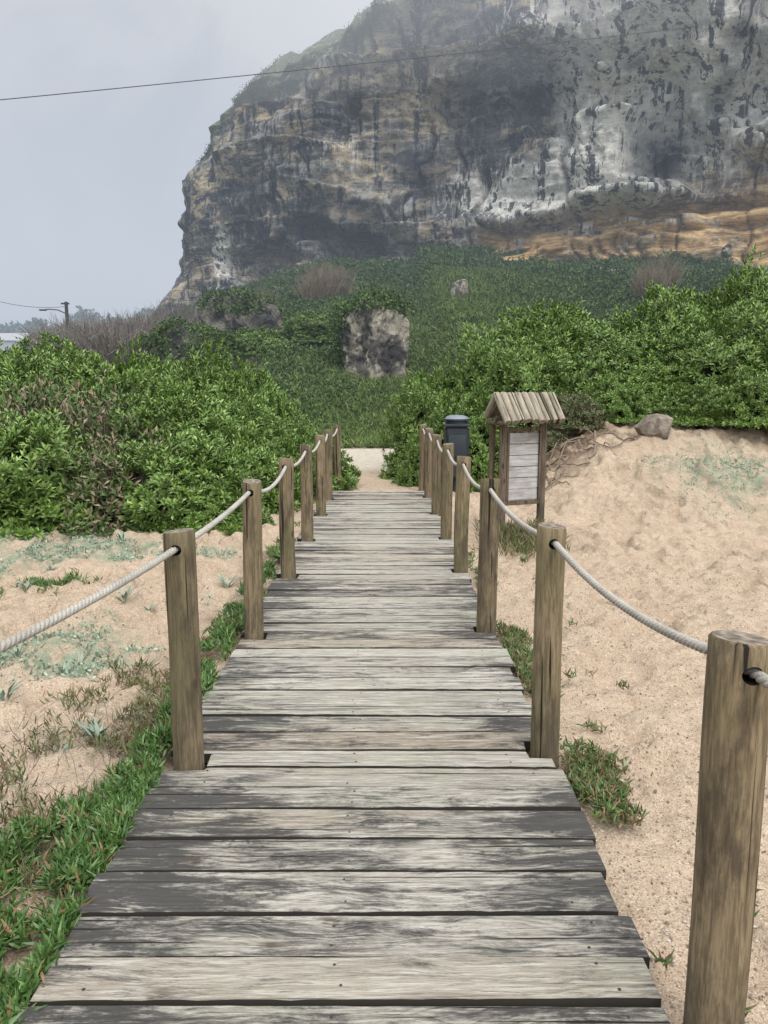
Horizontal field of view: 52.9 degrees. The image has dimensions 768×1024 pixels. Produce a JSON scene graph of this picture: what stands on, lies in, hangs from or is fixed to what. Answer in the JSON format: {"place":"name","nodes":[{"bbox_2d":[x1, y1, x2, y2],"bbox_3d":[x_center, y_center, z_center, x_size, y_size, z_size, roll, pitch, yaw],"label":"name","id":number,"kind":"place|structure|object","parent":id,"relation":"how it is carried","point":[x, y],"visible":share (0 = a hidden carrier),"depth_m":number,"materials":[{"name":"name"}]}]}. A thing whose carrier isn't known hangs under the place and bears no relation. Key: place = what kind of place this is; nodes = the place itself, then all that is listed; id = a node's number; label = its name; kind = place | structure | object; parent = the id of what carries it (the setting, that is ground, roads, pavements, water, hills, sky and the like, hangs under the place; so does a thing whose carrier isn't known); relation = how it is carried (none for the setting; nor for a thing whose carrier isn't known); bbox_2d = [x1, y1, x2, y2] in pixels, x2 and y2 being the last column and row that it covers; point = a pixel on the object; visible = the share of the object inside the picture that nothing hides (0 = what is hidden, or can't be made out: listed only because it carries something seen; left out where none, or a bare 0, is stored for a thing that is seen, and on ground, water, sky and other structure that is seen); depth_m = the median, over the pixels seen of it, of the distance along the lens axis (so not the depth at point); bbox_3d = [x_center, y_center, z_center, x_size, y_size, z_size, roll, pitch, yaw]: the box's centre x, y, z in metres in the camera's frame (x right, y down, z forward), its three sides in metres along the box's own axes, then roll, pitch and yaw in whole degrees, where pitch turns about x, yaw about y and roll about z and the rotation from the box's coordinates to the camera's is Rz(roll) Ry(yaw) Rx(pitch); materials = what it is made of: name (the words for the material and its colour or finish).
{"place":"outdoors","nodes":[
{"label":"outdoors","id":0,"kind":"place"},
{"bbox_2d":[0,0,373,327],"label":"sky","id":1,"kind":"structure","parent":0,"point":[92,205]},
{"bbox_2d":[0,26,696,99],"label":"overhead cable","id":2,"kind":"object","parent":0,"point":[318,68],"visible":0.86,"depth_m":38.17,"materials":[{"name":"grey plastic"}]},
{"bbox_2d":[0,252,767,1023],"bbox_3d":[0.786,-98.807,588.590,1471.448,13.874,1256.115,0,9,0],"label":"ground","id":3,"kind":"structure","parent":0,"point":[684,538],"depth_m":5.45,"materials":[{"name":"sand"}]},
{"bbox_2d":[0,675,30,700],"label":"plant","id":4,"kind":"object","parent":3,"relation":"on","point":[2,695],"visible":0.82,"depth_m":3.93,"materials":[{"name":"green plant"}]},
{"bbox_2d":[0,333,31,350],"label":"house","id":5,"kind":"structure","parent":3,"relation":"on","point":[10,339],"depth_m":143.88,"materials":[{"name":"grey"}]},
{"bbox_2d":[0,336,58,403],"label":"shrub","id":6,"kind":"object","parent":3,"relation":"on","point":[18,349],"visible":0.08,"depth_m":11.83,"materials":[{"name":"green plant"}]},
{"bbox_2d":[0,471,89,531],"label":"shrub","id":7,"kind":"object","parent":3,"relation":"on","point":[49,524],"visible":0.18,"depth_m":8.58,"materials":[{"name":"green plant"}]},
{"bbox_2d":[0,567,102,597],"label":"succulent clump","id":8,"kind":"object","parent":3,"relation":"on","point":[40,582],"visible":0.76,"depth_m":6.32,"materials":[{"name":"green plant"}]},
{"bbox_2d":[0,366,102,446],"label":"shrub","id":9,"kind":"object","parent":3,"relation":"on","point":[19,405],"visible":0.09,"depth_m":10.31,"materials":[{"name":"green plant"}]},
{"bbox_2d":[39,302,68,328],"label":"street lamp","id":10,"kind":"object","parent":3,"relation":"on","point":[66,313],"visible":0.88,"depth_m":40.79,"materials":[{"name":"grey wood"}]},
{"bbox_2d":[0,406,115,539],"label":"shrub","id":11,"kind":"object","parent":3,"relation":"on","point":[19,470],"visible":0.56,"depth_m":8.64,"materials":[{"name":"green plant"}]},
{"bbox_2d":[0,338,129,437],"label":"shrub","id":12,"kind":"object","parent":3,"relation":"on","point":[55,361],"visible":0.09,"depth_m":11.80,"materials":[{"name":"green plant"}]},
{"bbox_2d":[9,330,129,386],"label":"shrub","id":13,"kind":"object","parent":3,"relation":"on","point":[46,346],"visible":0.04,"depth_m":14.10,"materials":[{"name":"green plant"}]},
{"bbox_2d":[0,306,154,336],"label":"distant woods","id":14,"kind":"object","parent":3,"relation":"on","point":[11,328],"visible":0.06,"depth_m":189.21,"materials":[{"name":"grey plant"}]},
{"bbox_2d":[14,312,143,349],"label":"bare bush","id":15,"kind":"object","parent":3,"relation":"on","point":[38,333],"visible":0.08,"depth_m":31.94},
{"bbox_2d":[0,752,165,1023],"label":"iceplant mat","id":16,"kind":"object","parent":3,"relation":"on","point":[99,840],"visible":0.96,"depth_m":2.50,"materials":[{"name":"green plant"}]},
{"bbox_2d":[0,693,167,909],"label":"dead twigs","id":17,"kind":"object","parent":3,"relation":"on","point":[45,748],"visible":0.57,"depth_m":3.28,"materials":[{"name":"plant"}]},
{"bbox_2d":[16,314,157,365],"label":"bare bush","id":18,"kind":"object","parent":3,"relation":"on","point":[57,332],"visible":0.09,"depth_m":28.93,"materials":[{"name":"plant"}]},
{"bbox_2d":[19,367,166,453],"bbox_3d":[-3.856,-0.848,10.667,2.790,2.287,2.700,7,11,36],"label":"shrub","id":19,"kind":"object","parent":3,"relation":"on","point":[97,417],"visible":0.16,"depth_m":10.16,"materials":[{"name":"green plant"}]},
{"bbox_2d":[33,318,157,374],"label":"bare bush","id":20,"kind":"object","parent":3,"relation":"on","point":[109,353],"visible":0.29,"depth_m":27.74,"materials":[{"name":"plant"}]},
{"bbox_2d":[34,307,158,331],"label":"bare bush","id":21,"kind":"object","parent":3,"relation":"on","point":[96,321],"visible":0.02,"depth_m":33.86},
{"bbox_2d":[71,717,125,744],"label":"sea lily","id":22,"kind":"object","parent":3,"relation":"on","point":[90,732],"visible":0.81,"depth_m":3.53,"materials":[{"name":"green plant"}]},
{"bbox_2d":[26,418,186,538],"bbox_3d":[-3.367,-0.360,9.508,2.454,1.577,2.536,-3,10,-21],"label":"shrub","id":23,"kind":"object","parent":3,"relation":"on","point":[112,503],"visible":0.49,"depth_m":8.84,"materials":[{"name":"green plant"}]},
{"bbox_2d":[0,655,221,908],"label":"dry iceplant","id":24,"kind":"object","parent":3,"relation":"on","point":[113,740],"visible":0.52,"depth_m":3.44,"materials":[{"name":"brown plant"}]},
{"bbox_2d":[57,306,170,335],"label":"bare bush","id":25,"kind":"object","parent":3,"relation":"on","point":[121,322],"visible":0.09,"depth_m":32.83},
{"bbox_2d":[65,335,176,427],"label":"shrub","id":26,"kind":"object","parent":3,"relation":"on","point":[138,373],"visible":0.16,"depth_m":11.75,"materials":[{"name":"green plant"}]},
{"bbox_2d":[112,583,139,603],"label":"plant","id":27,"kind":"object","parent":3,"relation":"on","point":[123,595],"visible":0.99,"depth_m":5.87,"materials":[{"name":"green plant"}]},
{"bbox_2d":[60,313,202,362],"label":"bare bush","id":28,"kind":"object","parent":3,"relation":"on","point":[117,326],"visible":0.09,"depth_m":28.72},
{"bbox_2d":[100,307,201,329],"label":"bare bush","id":29,"kind":"object","parent":3,"relation":"on","point":[128,321],"visible":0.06,"depth_m":34.90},
{"bbox_2d":[106,305,200,327],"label":"bare bush","id":30,"kind":"object","parent":3,"relation":"on","point":[182,317],"visible":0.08,"depth_m":40.23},
{"bbox_2d":[137,295,201,321],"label":"bare bush","id":31,"kind":"object","parent":3,"relation":"on","point":[185,311],"visible":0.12,"depth_m":45.31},
{"bbox_2d":[89,381,253,467],"bbox_3d":[-2.849,-0.813,10.704,2.379,1.978,2.596,1,9,6],"label":"shrub","id":32,"kind":"object","parent":3,"relation":"on","point":[184,430],"visible":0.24,"depth_m":10.34,"materials":[{"name":"green plant"}]},
{"bbox_2d":[141,359,201,390],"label":"shrub","id":33,"kind":"object","parent":3,"relation":"on","point":[168,370],"visible":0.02,"depth_m":13.93,"materials":[{"name":"green plant"}]},
{"bbox_2d":[120,338,242,434],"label":"shrub","id":34,"kind":"object","parent":3,"relation":"on","point":[190,380],"visible":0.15,"depth_m":12.19,"materials":[{"name":"green plant"}]},
{"bbox_2d":[163,528,204,770],"bbox_3d":[-0.795,0.715,3.097,0.126,1.316,0.125,0,10,0],"label":"wooden post","id":35,"kind":"object","parent":3,"relation":"on","point":[180,571],"visible":0.78,"depth_m":3.02,"materials":[{"name":"brown"}]},
{"bbox_2d":[0,428,337,652],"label":"rope","id":36,"kind":"object","parent":35,"relation":"attached to","point":[32,631],"visible":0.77,"depth_m":2.46,"materials":[{"name":"fabric"}]},
{"bbox_2d":[104,429,266,535],"bbox_3d":[-2.462,-0.316,9.515,2.280,1.429,2.214,-3,9,-17],"label":"shrub","id":37,"kind":"object","parent":3,"relation":"on","point":[186,480],"visible":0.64,"depth_m":8.99,"materials":[{"name":"green plant"}]},
{"bbox_2d":[141,325,267,381],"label":"shrub","id":38,"kind":"object","parent":3,"relation":"on","point":[178,340],"visible":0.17,"depth_m":27.62,"materials":[{"name":"plant"}]},
{"bbox_2d":[127,521,300,768],"bbox_3d":[-1.005,0.581,5.909,0.338,0.160,5.572,0,9,0],"label":"iceplant strip","id":39,"kind":"object","parent":3,"relation":"on","point":[225,626],"visible":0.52,"depth_m":4.40,"materials":[{"name":"green plant"}]},
{"bbox_2d":[184,478,275,535],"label":"shrub","id":40,"kind":"object","parent":3,"relation":"on","point":[267,518],"visible":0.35,"depth_m":8.99,"materials":[{"name":"green plant"}]},
{"bbox_2d":[183,386,298,467],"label":"shrub","id":41,"kind":"object","parent":3,"relation":"on","point":[257,408],"visible":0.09,"depth_m":11.24,"materials":[{"name":"green plant"}]},
{"bbox_2d":[198,294,283,337],"bbox_3d":[-6.364,-7.828,35.236,3.828,3.916,3.330,-1,9,-4],"label":"boulder","id":42,"kind":"object","parent":3,"relation":"on","point":[271,317],"visible":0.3,"depth_m":33.87,"materials":[{"name":"stone"}]},
{"bbox_2d":[195,354,291,448],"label":"shrub","id":43,"kind":"object","parent":3,"relation":"on","point":[230,392],"visible":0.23,"depth_m":12.27,"materials":[{"name":"green plant"}]},
{"bbox_2d":[189,425,313,513],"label":"shrub","id":44,"kind":"object","parent":3,"relation":"on","point":[265,467],"visible":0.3,"depth_m":9.94,"materials":[{"name":"green plant"}]},
{"bbox_2d":[242,479,263,638],"bbox_3d":[-0.796,0.459,4.709,0.120,1.316,0.122,1,9,0],"label":"wooden post","id":45,"kind":"object","parent":3,"relation":"on","point":[253,566],"visible":0.72,"depth_m":4.64,"materials":[{"name":"brown"}]},
{"bbox_2d":[233,325,293,357],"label":"shrub","id":46,"kind":"object","parent":3,"relation":"on","point":[268,339],"visible":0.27,"depth_m":31.84,"materials":[{"name":"green plant"}]},
{"bbox_2d":[254,432,315,503],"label":"shrub","id":47,"kind":"object","parent":3,"relation":"on","point":[290,450],"visible":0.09,"depth_m":11.07,"materials":[{"name":"green plant"}]},
{"bbox_2d":[279,458,295,578],"bbox_3d":[-0.776,0.217,6.231,0.133,1.316,0.124,0,9,0],"label":"wooden post","id":48,"kind":"object","parent":3,"relation":"on","point":[286,528],"visible":0.73,"depth_m":6.16,"materials":[{"name":"brown"}]},
{"bbox_2d":[263,394,319,453],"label":"shrub","id":49,"kind":"object","parent":3,"relation":"on","point":[306,431],"visible":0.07,"depth_m":12.59,"materials":[{"name":"green plant"}]},
{"bbox_2d":[277,309,336,344],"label":"shrub","id":50,"kind":"object","parent":3,"relation":"on","point":[310,330],"visible":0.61,"depth_m":33.17,"materials":[{"name":"green plant"}]},
{"bbox_2d":[300,444,313,541],"bbox_3d":[-0.771,-0.021,7.724,0.128,1.316,0.128,0,9,0],"label":"wooden post","id":51,"kind":"object","parent":3,"relation":"on","point":[306,478],"visible":0.73,"depth_m":7.65,"materials":[{"name":"brown"}]},
{"bbox_2d":[286,264,344,301],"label":"reed clump","id":52,"kind":"object","parent":3,"relation":"on","point":[309,288],"visible":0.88,"depth_m":44.08,"materials":[{"name":"plant"}]},
{"bbox_2d":[315,435,325,515],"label":"wooden post","id":53,"kind":"object","parent":3,"relation":"on","point":[320,482],"visible":0.69,"depth_m":9.20,"materials":[{"name":"brown"}]},
{"bbox_2d":[303,259,349,281],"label":"reed clump","id":54,"kind":"object","parent":3,"relation":"on","point":[318,268],"visible":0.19,"depth_m":47.81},
{"bbox_2d":[324,429,332,499],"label":"wooden post","id":55,"kind":"object","parent":3,"relation":"on","point":[329,467],"visible":0.6,"depth_m":10.53,"materials":[{"name":"brown"}]},
{"bbox_2d":[296,434,361,490],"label":"shrub","id":56,"kind":"object","parent":3,"relation":"on","point":[348,480],"visible":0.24,"depth_m":12.19,"materials":[{"name":"green plant"}]},
{"bbox_2d":[303,260,359,297],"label":"reed clump","id":57,"kind":"object","parent":3,"relation":"on","point":[347,287],"visible":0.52,"depth_m":44.90,"materials":[{"name":"plant"}]},
{"bbox_2d":[334,424,340,490],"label":"wooden post","id":58,"kind":"object","parent":3,"relation":"on","point":[337,454],"visible":0.72,"depth_m":11.96,"materials":[{"name":"brown"}]},
{"bbox_2d":[14,491,669,1023],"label":"boardwalk","id":59,"kind":"structure","parent":3,"relation":"on","point":[372,813],"depth_m":2.56,"materials":[{"name":"grey wood"}]},
{"bbox_2d":[337,297,409,381],"bbox_3d":[-0.425,-6.365,29.413,2.821,3.861,2.671,0,9,0],"label":"boulder","id":60,"kind":"object","parent":3,"relation":"on","point":[375,345],"visible":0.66,"depth_m":28.43,"materials":[{"name":"stone"}]},
{"bbox_2d":[0,427,767,753],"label":"silvery groundcover","id":61,"kind":"object","parent":3,"relation":"on","point":[88,667],"visible":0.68,"depth_m":7.27,"materials":[{"name":"green plant"}]},
{"bbox_2d":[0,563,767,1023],"bbox_3d":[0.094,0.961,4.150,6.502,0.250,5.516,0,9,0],"label":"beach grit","id":62,"kind":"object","parent":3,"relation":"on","point":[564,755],"visible":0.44,"depth_m":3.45,"materials":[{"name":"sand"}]},
{"bbox_2d":[1,240,767,448],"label":"hillside undergrowth","id":63,"kind":"object","parent":3,"relation":"on","point":[403,274],"visible":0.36,"depth_m":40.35,"materials":[{"name":"green plant"}]},
{"bbox_2d":[390,433,442,486],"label":"shrub","id":64,"kind":"object","parent":3,"relation":"on","point":[407,474],"visible":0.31,"depth_m":12.75,"materials":[{"name":"green plant"}]},
{"bbox_2d":[418,424,426,490],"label":"wooden post","id":65,"kind":"object","parent":3,"relation":"on","point":[421,457],"visible":0.51,"depth_m":11.96,"materials":[{"name":"brown"}]},
{"bbox_2d":[378,350,469,479],"bbox_3d":[0.965,-1.478,13.955,2.168,2.838,2.111,-1,9,-5],"label":"shrub","id":66,"kind":"object","parent":3,"relation":"on","point":[416,389],"visible":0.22,"depth_m":13.72,"materials":[{"name":"green plant"}]},
{"bbox_2d":[424,428,432,497],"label":"wooden post","id":67,"kind":"object","parent":3,"relation":"on","point":[428,472],"visible":0.6,"depth_m":10.78,"materials":[{"name":"brown"}]},
{"bbox_2d":[431,434,441,515],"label":"wooden post","id":68,"kind":"object","parent":3,"relation":"on","point":[436,485],"visible":0.75,"depth_m":9.30,"materials":[{"name":"brown"}]},
{"bbox_2d":[440,443,453,539],"bbox_3d":[0.637,-0.039,7.841,0.120,1.316,0.120,0,9,0],"label":"wooden post","id":69,"kind":"object","parent":3,"relation":"on","point":[446,499],"visible":0.77,"depth_m":7.77,"materials":[{"name":"brown"}]},
{"bbox_2d":[442,415,470,491],"bbox_3d":[1.120,-0.886,12.010,0.420,1.240,0.400,0,9,0],"label":"waste bin","id":70,"kind":"object","parent":3,"relation":"on","point":[456,431],"visible":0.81,"depth_m":11.79,"materials":[{"name":"plastic"}]},
{"bbox_2d":[450,279,470,296],"bbox_3d":[3.847,-10.985,38.686,1.070,1.338,1.165,0,9,0],"label":"boulder","id":71,"kind":"object","parent":3,"relation":"on","point":[459,288],"visible":0.66,"depth_m":38.31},
{"bbox_2d":[454,456,470,572],"bbox_3d":[0.644,0.189,6.406,0.130,1.316,0.122,0,9,0],"label":"wooden post","id":72,"kind":"object","parent":3,"relation":"on","point":[461,511],"visible":0.73,"depth_m":6.33,"materials":[{"name":"brown"}]},
{"bbox_2d":[413,321,513,443],"bbox_3d":[1.738,-1.715,13.967,2.496,3.333,2.592,6,11,32],"label":"shrub","id":73,"kind":"object","parent":3,"relation":"on","point":[466,371],"visible":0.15,"depth_m":13.26,"materials":[{"name":"green plant"}]},
{"bbox_2d":[424,378,521,492],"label":"shrub","id":74,"kind":"object","parent":3,"relation":"on","point":[478,447],"visible":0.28,"depth_m":12.57,"materials":[{"name":"green plant"}]},
{"bbox_2d":[476,478,499,634],"bbox_3d":[0.647,0.439,4.830,0.123,1.316,0.125,0,9,0],"label":"wooden post","id":75,"kind":"object","parent":3,"relation":"on","point":[487,565],"visible":0.73,"depth_m":4.76,"materials":[{"name":"brown"}]},
{"bbox_2d":[464,321,575,461],"bbox_3d":[2.282,-1.839,13.188,2.279,2.838,2.340,-3,9,-17],"label":"shrub","id":76,"kind":"object","parent":3,"relation":"on","point":[530,361],"visible":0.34,"depth_m":12.64,"materials":[{"name":"green plant"}]},
{"bbox_2d":[473,514,570,558],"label":"weeds","id":77,"kind":"object","parent":3,"relation":"on","point":[522,540],"visible":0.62,"depth_m":7.83,"materials":[{"name":"green plant"}]},
{"bbox_2d":[483,392,565,527],"bbox_3d":[1.545,-0.391,8.602,0.780,1.871,0.522,-4,10,-22],"label":"information board","id":78,"kind":"object","parent":3,"relation":"on","point":[504,410],"visible":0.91,"depth_m":8.52,"materials":[{"name":"wood"}]},
{"bbox_2d":[466,310,598,403],"bbox_3d":[2.780,-2.399,14.020,2.592,2.464,2.496,3,10,18],"label":"shrub","id":79,"kind":"object","parent":3,"relation":"on","point":[551,344],"visible":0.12,"depth_m":13.64,"materials":[{"name":"green plant"}]},
{"bbox_2d":[475,296,603,363],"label":"shrub","id":80,"kind":"object","parent":3,"relation":"on","point":[533,321],"visible":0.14,"depth_m":15.38,"materials":[{"name":"green plant"}]},
{"bbox_2d":[530,522,565,768],"bbox_3d":[0.677,0.697,3.207,0.122,1.316,0.121,0,10,0],"label":"wooden post","id":81,"kind":"object","parent":3,"relation":"on","point":[547,652],"visible":0.73,"depth_m":3.13,"materials":[{"name":"brown"}]},
{"bbox_2d":[422,428,767,687],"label":"rope","id":82,"kind":"object","parent":81,"relation":"attached to","point":[759,675],"visible":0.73,"depth_m":2.40,"materials":[{"name":"fabric"}]},
{"bbox_2d":[526,424,580,456],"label":"shrub","id":83,"kind":"object","parent":3,"relation":"on","point":[553,438],"visible":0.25,"depth_m":11.96,"materials":[{"name":"green plant"}]},
{"bbox_2d":[528,340,620,405],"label":"shrub","id":84,"kind":"object","parent":3,"relation":"on","point":[600,359],"visible":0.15,"depth_m":12.86,"materials":[{"name":"green plant"}]},
{"bbox_2d":[547,389,616,436],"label":"shrub","id":85,"kind":"object","parent":3,"relation":"on","point":[578,416],"visible":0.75,"depth_m":12.02,"materials":[{"name":"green plant"}]},
{"bbox_2d":[559,312,647,372],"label":"shrub","id":86,"kind":"object","parent":3,"relation":"on","point":[597,335],"visible":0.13,"depth_m":13.95,"materials":[{"name":"green plant"}]},
{"bbox_2d":[468,539,762,1023],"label":"iceplant edge","id":87,"kind":"object","parent":3,"relation":"on","point":[625,817],"visible":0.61,"depth_m":3.14,"materials":[{"name":"green plant"}]},
{"bbox_2d":[577,374,654,423],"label":"shrub","id":88,"kind":"object","parent":3,"relation":"on","point":[623,407],"visible":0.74,"depth_m":12.08,"materials":[{"name":"green plant"}]},
{"bbox_2d":[593,321,705,410],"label":"shrub","id":89,"kind":"object","parent":3,"relation":"on","point":[644,349],"visible":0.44,"depth_m":12.79,"materials":[{"name":"green plant"}]},
{"bbox_2d":[626,264,673,297],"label":"reed clump","id":90,"kind":"object","parent":3,"relation":"on","point":[640,285],"visible":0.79,"depth_m":38.42,"materials":[{"name":"plant"}]},
{"bbox_2d":[619,360,682,415],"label":"shrub","id":91,"kind":"object","parent":3,"relation":"on","point":[657,393],"visible":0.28,"depth_m":12.40,"materials":[{"name":"green plant"}]},
{"bbox_2d":[634,413,672,439],"bbox_3d":[4.002,-1.224,11.448,0.542,0.471,0.461,1,9,8],"label":"boulder","id":92,"kind":"object","parent":3,"relation":"on","point":[654,425],"visible":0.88,"depth_m":11.27,"materials":[{"name":"stone"}]},
{"bbox_2d":[633,249,690,289],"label":"reed clump","id":93,"kind":"object","parent":3,"relation":"on","point":[676,273],"visible":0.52,"depth_m":40.06,"materials":[{"name":"plant"}]},
{"bbox_2d":[603,280,721,364],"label":"shrub","id":94,"kind":"object","parent":3,"relation":"on","point":[669,301],"visible":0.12,"depth_m":14.19,"materials":[{"name":"green plant"}]},
{"bbox_2d":[655,376,734,428],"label":"shrub","id":95,"kind":"object","parent":3,"relation":"on","point":[694,407],"visible":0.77,"depth_m":11.79,"materials":[{"name":"green plant"}]},
{"bbox_2d":[656,308,767,395],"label":"shrub","id":96,"kind":"object","parent":3,"relation":"on","point":[712,355],"visible":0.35,"depth_m":12.54,"materials":[{"name":"green plant"}]},
{"bbox_2d":[676,243,767,340],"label":"shrub","id":97,"kind":"object","parent":3,"relation":"on","point":[734,296],"visible":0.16,"depth_m":14.26,"materials":[{"name":"green plant"}]},
{"bbox_2d":[683,630,767,1023],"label":"wooden post","id":98,"kind":"object","parent":3,"relation":"on","point":[733,760],"visible":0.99,"depth_m":1.73,"materials":[{"name":"brown"}]},
{"bbox_2d":[720,243,732,257],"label":"boulder","id":99,"kind":"object","parent":3,"relation":"on","point":[726,251],"visible":1,"depth_m":42.15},
{"bbox_2d":[709,300,767,393],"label":"shrub","id":100,"kind":"object","parent":3,"relation":"on","point":[749,318],"visible":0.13,"depth_m":12.73,"materials":[{"name":"green plant"}]},
{"bbox_2d":[711,364,767,428],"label":"shrub","id":101,"kind":"object","parent":3,"relation":"on","point":[748,405],"visible":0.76,"depth_m":11.53,"materials":[{"name":"green plant"}]},
{"bbox_2d":[154,0,767,314],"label":"cliff","id":102,"kind":"structure","parent":0,"point":[644,144],"depth_m":60.18,"materials":[{"name":"stone"}]},
{"bbox_2d":[196,0,400,163],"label":"clifftop scrub","id":103,"kind":"object","parent":102,"relation":"on","point":[289,64],"visible":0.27,"depth_m":66.18,"materials":[{"name":"plant"}]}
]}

